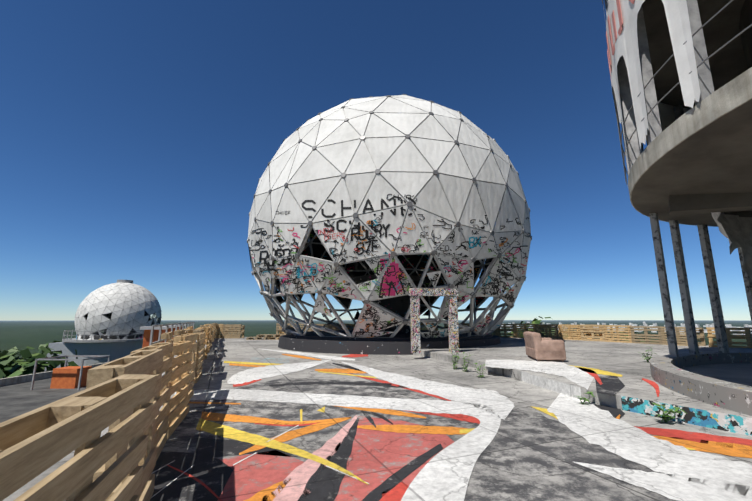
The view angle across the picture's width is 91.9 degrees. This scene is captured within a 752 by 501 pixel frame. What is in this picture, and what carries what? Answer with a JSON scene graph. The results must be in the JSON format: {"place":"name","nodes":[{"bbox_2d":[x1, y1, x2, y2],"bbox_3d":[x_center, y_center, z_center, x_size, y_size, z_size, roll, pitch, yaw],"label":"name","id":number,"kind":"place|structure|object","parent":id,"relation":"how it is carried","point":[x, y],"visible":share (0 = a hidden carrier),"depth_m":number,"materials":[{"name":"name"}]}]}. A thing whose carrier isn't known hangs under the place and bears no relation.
{"place":"outdoors","nodes":[
{"label":"outdoors","id":0,"kind":"place"},
{"bbox_2d":[0,378,85,422],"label":"roof","id":1,"kind":"structure","parent":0,"point":[18,399],"depth_m":22.27,"materials":[{"name":"grey concrete"}]},
{"bbox_2d":[0,362,106,386],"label":"roof parapet","id":2,"kind":"structure","parent":1,"relation":"on","point":[20,379],"depth_m":27.38,"materials":[{"name":"concrete"}]},
{"bbox_2d":[30,355,109,389],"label":"roof vent boxes","id":3,"kind":"object","parent":1,"relation":"on","point":[68,377],"visible":0.48,"depth_m":24.98,"materials":[{"name":"metal"}]},
{"bbox_2d":[140,324,184,347],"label":"vent stacks","id":4,"kind":"object","parent":1,"relation":"on","point":[146,336],"visible":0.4,"depth_m":15.94,"materials":[{"name":"metal"}]},
{"bbox_2d":[0,0,750,320],"label":"sky","id":5,"kind":"structure","parent":0,"point":[138,138],"materials":[{"name":"blue"}]},
{"bbox_2d":[0,320,751,360],"bbox_3d":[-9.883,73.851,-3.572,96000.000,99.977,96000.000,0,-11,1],"label":"terrain ground","id":6,"kind":"structure","parent":0,"point":[20,335],"depth_m":5485.03,"materials":[{"name":"green plant"}]},
{"bbox_2d":[44,280,143,371],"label":"dome base building","id":7,"kind":"structure","parent":6,"relation":"on","point":[115,347],"depth_m":42.43,"materials":[{"name":"grey concrete"}]},
{"bbox_2d":[75,283,160,334],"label":"dome frame","id":8,"kind":"object","parent":7,"relation":"on","point":[152,317],"visible":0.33,"depth_m":44.42,"materials":[{"name":"grey metal"}]},
{"bbox_2d":[75,283,161,334],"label":"radome panels","id":9,"kind":"object","parent":8,"relation":"attached to","point":[105,300],"visible":0.81,"depth_m":43.85,"materials":[{"name":"white fabric"}]},
{"bbox_2d":[487,322,751,334],"bbox_3d":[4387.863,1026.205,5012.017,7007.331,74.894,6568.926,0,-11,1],"label":"distant city","id":10,"kind":"object","parent":6,"relation":"on","point":[698,326],"visible":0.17,"depth_m":3654.19},
{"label":"tree trunks","id":11,"kind":"object","parent":6,"relation":"on","visible":0},
{"bbox_2d":[0,316,656,378],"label":"plants","id":12,"kind":"object","parent":11,"relation":"attached to","point":[11,365],"visible":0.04,"depth_m":35.88,"materials":[{"name":"green plant"}]},
{"bbox_2d":[2,337,751,500],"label":"terrace floor","id":13,"kind":"structure","parent":0,"point":[217,372],"depth_m":8.18,"materials":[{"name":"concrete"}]},
{"bbox_2d":[0,374,156,500],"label":"pallet","id":14,"kind":"object","parent":13,"relation":"on","point":[36,442],"visible":1,"depth_m":1.09,"materials":[{"name":"brown wood"}]},
{"bbox_2d":[86,349,162,500],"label":"pallet","id":15,"kind":"object","parent":13,"relation":"on","point":[148,362],"visible":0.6,"depth_m":2.27,"materials":[{"name":"brown wood"}]},
{"bbox_2d":[130,342,172,465],"bbox_3d":[-2.028,1.375,3.289,0.144,0.999,1.206,2,-11,-22],"label":"pallet","id":16,"kind":"object","parent":13,"relation":"on","point":[161,432],"visible":0.33,"depth_m":3.47,"materials":[{"name":"brown wood"}]},
{"bbox_2d":[161,331,175,368],"bbox_3d":[-4.311,2.202,7.584,0.144,0.970,1.201,-5,-7,-27],"label":"pallet","id":17,"kind":"object","parent":13,"relation":"on","point":[168,336],"visible":0.35,"depth_m":7.14,"materials":[{"name":"brown wood"}]},
{"bbox_2d":[149,322,194,345],"bbox_3d":[-9.655,4.137,18.101,0.066,1.075,17.333,4,-12,-22],"label":"railing","id":18,"kind":"object","parent":13,"relation":"on","point":[159,337],"visible":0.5,"depth_m":12.28,"materials":[{"name":"metal"}]},
{"bbox_2d":[174,330,184,366],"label":"pallet","id":19,"kind":"object","parent":13,"relation":"on","point":[178,332],"visible":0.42,"depth_m":8.31,"materials":[{"name":"brown wood"}]},
{"bbox_2d":[185,329,194,333],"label":"pallet","id":20,"kind":"object","parent":13,"relation":"on","point":[189,331],"visible":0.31,"depth_m":10.84,"materials":[{"name":"brown wood"}]},
{"bbox_2d":[193,329,203,370],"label":"pallet","id":21,"kind":"object","parent":13,"relation":"on","point":[198,331],"visible":0.19,"depth_m":8.53,"materials":[{"name":"brown wood"}]},
{"bbox_2d":[194,332,204,382],"bbox_3d":[-3.814,2.255,7.783,0.144,0.941,1.202,3,-11,-20],"label":"pallet","id":22,"kind":"object","parent":13,"relation":"on","point":[199,352],"visible":0.77,"depth_m":7.53,"materials":[{"name":"brown wood"}]},
{"bbox_2d":[199,327,205,359],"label":"pallet","id":23,"kind":"object","parent":13,"relation":"on","point":[204,341],"visible":0.31,"depth_m":11.42,"materials":[{"name":"brown wood"}]},
{"bbox_2d":[204,327,209,358],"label":"pallet","id":24,"kind":"object","parent":13,"relation":"on","point":[207,341],"visible":0.67,"depth_m":11.79,"materials":[{"name":"brown wood"}]},
{"bbox_2d":[205,325,212,352],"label":"pallet","id":25,"kind":"object","parent":13,"relation":"on","point":[211,327],"visible":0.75,"depth_m":13.91,"materials":[{"name":"brown wood"}]},
{"bbox_2d":[205,324,222,337],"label":"pallet","id":26,"kind":"object","parent":13,"relation":"on","point":[219,328],"visible":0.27,"depth_m":24.22,"materials":[{"name":"brown wood"}]},
{"bbox_2d":[222,324,241,337],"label":"pallet","id":27,"kind":"object","parent":13,"relation":"on","point":[231,333],"visible":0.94,"depth_m":24.19,"materials":[{"name":"brown wood"}]},
{"bbox_2d":[227,325,244,337],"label":"pallet","id":28,"kind":"object","parent":13,"relation":"on","point":[242,331],"visible":0.44,"depth_m":24.88,"materials":[{"name":"brown wood"}]},
{"bbox_2d":[246,337,267,339],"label":"pallet","id":29,"kind":"object","parent":13,"relation":"on","point":[256,338],"visible":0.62,"depth_m":22.43,"materials":[{"name":"brown wood"}]},
{"bbox_2d":[256,334,279,336],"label":"pallet","id":30,"kind":"object","parent":29,"relation":"on","point":[270,335],"visible":1,"depth_m":23.24,"materials":[{"name":"brown wood"}]},
{"bbox_2d":[250,357,288,362],"bbox_3d":[-3.296,3.387,11.252,1.154,0.001,2.013,3,-11,-15],"label":"painted ground marking","id":31,"kind":"object","parent":13,"relation":"on","point":[270,360],"visible":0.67,"depth_m":11.14,"materials":[{"name":"white paint"}]},
{"bbox_2d":[267,337,278,339],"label":"pallet","id":32,"kind":"object","parent":13,"relation":"on","point":[271,338],"visible":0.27,"depth_m":22.52,"materials":[{"name":"brown wood"}]},
{"bbox_2d":[276,323,293,335],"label":"pallet","id":33,"kind":"object","parent":13,"relation":"on","point":[277,329],"visible":0.25,"depth_m":24.17,"materials":[{"name":"brown wood"}]},
{"bbox_2d":[330,324,347,330],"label":"pallet","id":34,"kind":"object","parent":13,"relation":"on","point":[331,326],"visible":0.1,"depth_m":24.06,"materials":[{"name":"brown wood"}]},
{"bbox_2d":[247,94,531,338],"bbox_3d":[0.633,-1.622,19.394,13.965,12.074,13.994,0,-11,1],"label":"dome frame","id":35,"kind":"object","parent":13,"relation":"on","point":[276,309],"visible":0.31,"depth_m":13.97,"materials":[{"name":"grey metal"}]},
{"bbox_2d":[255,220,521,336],"bbox_3d":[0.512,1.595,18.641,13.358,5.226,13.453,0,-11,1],"label":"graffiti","id":36,"kind":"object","parent":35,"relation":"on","point":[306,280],"visible":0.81,"depth_m":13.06,"materials":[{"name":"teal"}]},
{"bbox_2d":[248,194,530,337],"bbox_3d":[0.664,-0.259,19.114,13.807,9.124,13.903,0,-11,1],"label":"graffiti","id":37,"kind":"object","parent":35,"relation":"attached to","point":[391,283],"depth_m":12.95,"materials":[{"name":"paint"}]},
{"bbox_2d":[248,95,530,337],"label":"radome panels","id":38,"kind":"object","parent":35,"relation":"attached to","point":[405,119],"visible":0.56,"depth_m":13.29,"materials":[{"name":"white fabric"}]},
{"bbox_2d":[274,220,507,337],"bbox_3d":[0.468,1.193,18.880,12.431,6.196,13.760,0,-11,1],"label":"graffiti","id":39,"kind":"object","parent":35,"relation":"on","point":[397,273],"visible":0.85,"depth_m":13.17,"materials":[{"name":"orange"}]},
{"bbox_2d":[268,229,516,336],"bbox_3d":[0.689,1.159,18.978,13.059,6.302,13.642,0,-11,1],"label":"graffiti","id":40,"kind":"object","parent":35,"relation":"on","point":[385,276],"visible":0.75,"depth_m":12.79,"materials":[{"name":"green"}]},
{"bbox_2d":[278,330,500,354],"bbox_3d":[0.628,4.421,18.245,10.698,0.570,10.698,0,-11,1],"label":"dome base","id":41,"kind":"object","parent":13,"relation":"on","point":[315,342],"depth_m":13.64,"materials":[{"name":"black concrete"}]},
{"bbox_2d":[196,361,694,483],"bbox_3d":[-0.686,2.384,6.467,10.128,0.191,6.861,-3,-11,16],"label":"painted ground marking","id":42,"kind":"object","parent":13,"relation":"on","point":[225,431],"visible":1,"depth_m":4.01,"materials":[{"name":"yellow paint"}]},
{"bbox_2d":[150,348,751,500],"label":"mural","id":43,"kind":"object","parent":13,"relation":"on","point":[446,472],"depth_m":3.63},
{"bbox_2d":[157,341,192,438],"bbox_3d":[-2.439,1.614,4.423,0.144,0.949,1.206,1,-11,-17],"label":"pallet","id":44,"kind":"object","parent":43,"relation":"on","point":[179,412],"visible":0.67,"depth_m":4.36,"materials":[{"name":"brown wood"}]},
{"bbox_2d":[170,333,197,411],"bbox_3d":[-2.914,1.799,5.535,0.144,1.010,1.211,3,-11,-18],"label":"pallet","id":45,"kind":"object","parent":43,"relation":"on","point":[189,337],"visible":0.42,"depth_m":5.78,"materials":[{"name":"brown wood"}]},
{"bbox_2d":[262,415,357,500],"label":"painted pink stripe","id":46,"kind":"object","parent":43,"relation":"on","point":[299,476],"visible":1,"depth_m":2.99,"materials":[{"name":"pink paint"}]},
{"bbox_2d":[218,416,453,500],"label":"painted red patches","id":47,"kind":"object","parent":43,"relation":"on","point":[376,458],"visible":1,"depth_m":3.19,"materials":[{"name":"red paint"}]},
{"bbox_2d":[189,354,751,500],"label":"painted ground marking","id":48,"kind":"object","parent":13,"relation":"on","point":[739,450],"visible":0.96,"depth_m":4.16,"materials":[{"name":"paint"}]},
{"bbox_2d":[413,337,751,435],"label":"raised platform","id":49,"kind":"structure","parent":13,"relation":"on","point":[631,366],"depth_m":7.31,"materials":[{"name":"concrete"}]},
{"bbox_2d":[409,288,458,352],"bbox_3d":[1.907,2.277,11.905,1.620,2.050,0.300,2,-11,-11],"label":"frame","id":50,"kind":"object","parent":49,"relation":"on","point":[416,293],"depth_m":11.83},
{"bbox_2d":[495,324,515,337],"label":"pallet","id":51,"kind":"object","parent":49,"relation":"on","point":[505,330],"visible":0.77,"depth_m":21.43,"materials":[{"name":"brown wood"}]},
{"bbox_2d":[514,324,535,337],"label":"pallet","id":52,"kind":"object","parent":49,"relation":"on","point":[518,333],"visible":0.56,"depth_m":20.86,"materials":[{"name":"brown wood"}]},
{"bbox_2d":[523,331,565,361],"bbox_3d":[4.503,2.562,9.808,0.757,0.711,1.305,-2,-11,11],"label":"armchair","id":53,"kind":"object","parent":49,"relation":"on","point":[538,347],"visible":1,"depth_m":9.21,"materials":[{"name":"fabric"}]},
{"bbox_2d":[535,324,558,338],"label":"pallet","id":54,"kind":"object","parent":49,"relation":"on","point":[541,327],"visible":0.83,"depth_m":19.99,"materials":[{"name":"brown wood"}]},
{"bbox_2d":[559,324,581,339],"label":"pallet","id":55,"kind":"object","parent":49,"relation":"on","point":[564,331],"visible":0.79,"depth_m":19.07,"materials":[{"name":"brown wood"}]},
{"bbox_2d":[568,326,589,338],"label":"pallet","id":56,"kind":"object","parent":49,"relation":"on","point":[578,334],"visible":0.1,"depth_m":19.18,"materials":[{"name":"brown wood"}]},
{"bbox_2d":[580,324,605,341],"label":"pallet","id":57,"kind":"object","parent":49,"relation":"on","point":[592,331],"visible":0.83,"depth_m":17.97,"materials":[{"name":"brown wood"}]},
{"bbox_2d":[587,326,613,339],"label":"pallet","id":58,"kind":"object","parent":49,"relation":"on","point":[600,334],"visible":0.19,"depth_m":18.36,"materials":[{"name":"brown wood"}]},
{"bbox_2d":[603,325,631,342],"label":"pallet","id":59,"kind":"object","parent":49,"relation":"on","point":[616,334],"visible":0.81,"depth_m":16.93,"materials":[{"name":"brown wood"}]},
{"bbox_2d":[630,326,662,344],"bbox_3d":[11.857,3.701,15.940,0.144,0.754,1.211,7,-13,-29],"label":"pallet","id":60,"kind":"object","parent":49,"relation":"on","point":[645,334],"visible":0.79,"depth_m":15.89,"materials":[{"name":"brown wood"}]},
{"bbox_2d":[660,327,698,346],"bbox_3d":[12.398,3.510,14.901,0.144,0.744,1.202,4,-11,-26],"label":"pallet","id":61,"kind":"object","parent":49,"relation":"on","point":[679,335],"visible":0.62,"depth_m":14.85,"materials":[{"name":"brown wood"}]},
{"bbox_2d":[676,328,705,345],"bbox_3d":[12.942,3.574,15.178,0.144,0.721,1.202,7,-13,-26],"label":"pallet","id":62,"kind":"object","parent":49,"relation":"on","point":[701,336],"visible":0.38,"depth_m":14.74,"materials":[{"name":"brown wood"}]},
{"bbox_2d":[681,363,751,386],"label":"floor","id":63,"kind":"structure","parent":49,"relation":"on","point":[739,373],"depth_m":7.25,"materials":[{"name":"grey concrete"}]},
{"bbox_2d":[628,0,751,226],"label":"tower","id":64,"kind":"structure","parent":63,"relation":"on","point":[692,166],"depth_m":6.43,"materials":[{"name":"grey concrete"}]},
{"bbox_2d":[602,0,699,185],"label":"torn fabric cladding","id":65,"kind":"structure","parent":64,"relation":"attached to","point":[678,22],"depth_m":6.04,"materials":[{"name":"white fabric"}]},
{"bbox_2d":[606,0,665,126],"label":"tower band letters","id":66,"kind":"object","parent":65,"relation":"on","point":[620,23],"visible":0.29,"depth_m":6.91,"materials":[{"name":"red paint"}]},
{"bbox_2d":[712,212,751,278],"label":"torn fabric","id":67,"kind":"object","parent":64,"relation":"hanging from","point":[736,230],"visible":0.92,"depth_m":7.47,"materials":[{"name":"grey fabric"}]},
{"bbox_2d":[706,327,751,347],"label":"pallet","id":68,"kind":"object","parent":49,"relation":"on","point":[746,336],"visible":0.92,"depth_m":13.71,"materials":[{"name":"brown wood"}]},
{"bbox_2d":[744,327,751,341],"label":"pallet","id":69,"kind":"object","parent":49,"relation":"on","point":[750,331],"visible":0.35,"depth_m":13.50,"materials":[{"name":"brown wood"}]},
{"bbox_2d":[649,351,751,415],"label":"low curb wall","id":70,"kind":"structure","parent":13,"relation":"on","point":[667,372],"depth_m":5.19,"materials":[{"name":"grey concrete"}]},
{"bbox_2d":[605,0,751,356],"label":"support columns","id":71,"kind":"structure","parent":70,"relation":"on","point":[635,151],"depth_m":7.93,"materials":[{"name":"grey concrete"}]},
{"bbox_2d":[621,0,751,173],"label":"railing","id":72,"kind":"object","parent":71,"relation":"attached to","point":[724,45],"visible":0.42,"depth_m":5.14,"materials":[{"name":"grey metal"}]},
{"bbox_2d":[352,275,424,333],"bbox_3d":[0.628,2.800,18.551,3.800,2.730,3.800,0,-11,1],"label":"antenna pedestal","id":73,"kind":"object","parent":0,"point":[399,305],"visible":0.25,"depth_m":17.45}
]}

